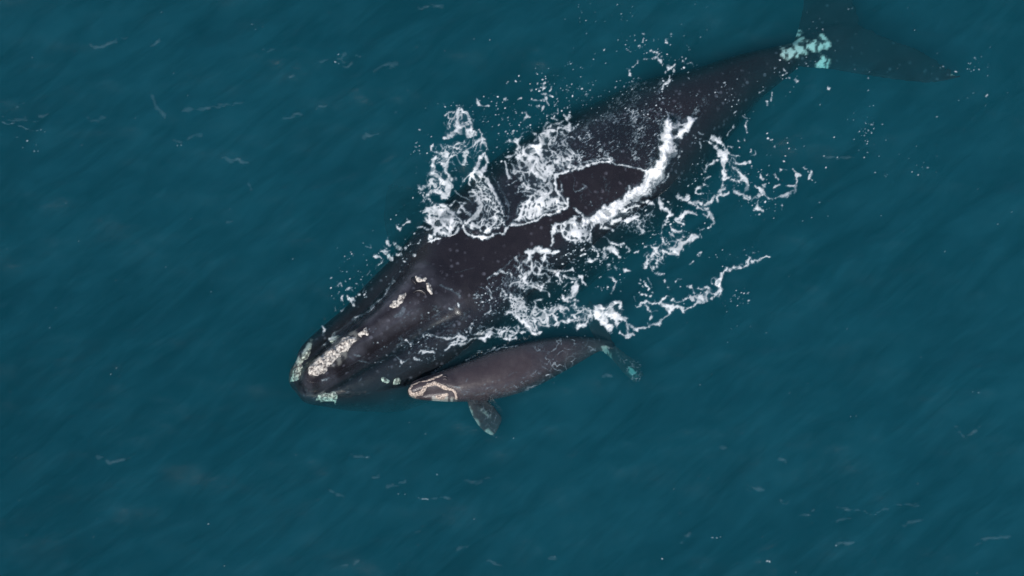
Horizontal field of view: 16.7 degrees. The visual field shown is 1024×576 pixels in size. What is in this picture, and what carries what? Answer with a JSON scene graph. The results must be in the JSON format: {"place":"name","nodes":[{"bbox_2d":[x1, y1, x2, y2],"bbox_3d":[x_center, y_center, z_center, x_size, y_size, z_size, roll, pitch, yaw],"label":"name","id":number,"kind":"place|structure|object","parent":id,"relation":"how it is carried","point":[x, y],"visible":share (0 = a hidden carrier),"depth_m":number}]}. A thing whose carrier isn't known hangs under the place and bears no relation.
{"place":"outdoors","nodes":[
{"label":"outdoors","id":0,"kind":"place"},
{"bbox_2d":[0,0,1023,575],"label":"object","id":1,"kind":"structure","parent":0,"point":[191,191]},
{"bbox_3d":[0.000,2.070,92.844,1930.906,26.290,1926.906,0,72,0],"label":"sea","id":2,"kind":"structure","parent":0,"visible":0},
{"bbox_2d":[426,96,498,210],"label":"foam","id":3,"kind":"object","parent":2,"relation":"on","point":[446,183],"visible":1,"depth_m":80.95},
{"bbox_2d":[414,153,512,242],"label":"foam","id":4,"kind":"object","parent":2,"relation":"on","point":[439,211],"visible":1,"depth_m":80.46},
{"bbox_2d":[401,222,598,362],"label":"foam","id":5,"kind":"object","parent":2,"relation":"on","point":[575,231],"visible":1,"depth_m":80.00},
{"bbox_2d":[408,301,642,434],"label":"whale calf","id":6,"kind":"object","parent":2,"relation":"on","point":[478,379],"visible":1,"depth_m":79.43},
{"bbox_2d":[324,42,829,342],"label":"foam flecks","id":7,"kind":"object","parent":2,"relation":"on","point":[573,218],"visible":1,"depth_m":80.66},
{"bbox_2d":[501,110,653,225],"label":"foam","id":8,"kind":"object","parent":2,"relation":"on","point":[549,168],"visible":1,"depth_m":80.70},
{"bbox_2d":[289,0,959,411],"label":"adult whale","id":9,"kind":"object","parent":2,"relation":"on","point":[433,294],"visible":0.91,"depth_m":80.76},
{"bbox_2d":[581,105,696,224],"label":"foam","id":10,"kind":"object","parent":2,"relation":"on","point":[666,147],"visible":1,"depth_m":80.84},
{"bbox_2d":[591,256,768,337],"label":"foam","id":11,"kind":"object","parent":2,"relation":"on","point":[615,316],"visible":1,"depth_m":79.82},
{"bbox_2d":[600,125,811,289],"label":"foam","id":12,"kind":"object","parent":2,"relation":"on","point":[724,158],"visible":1,"depth_m":80.64}
]}

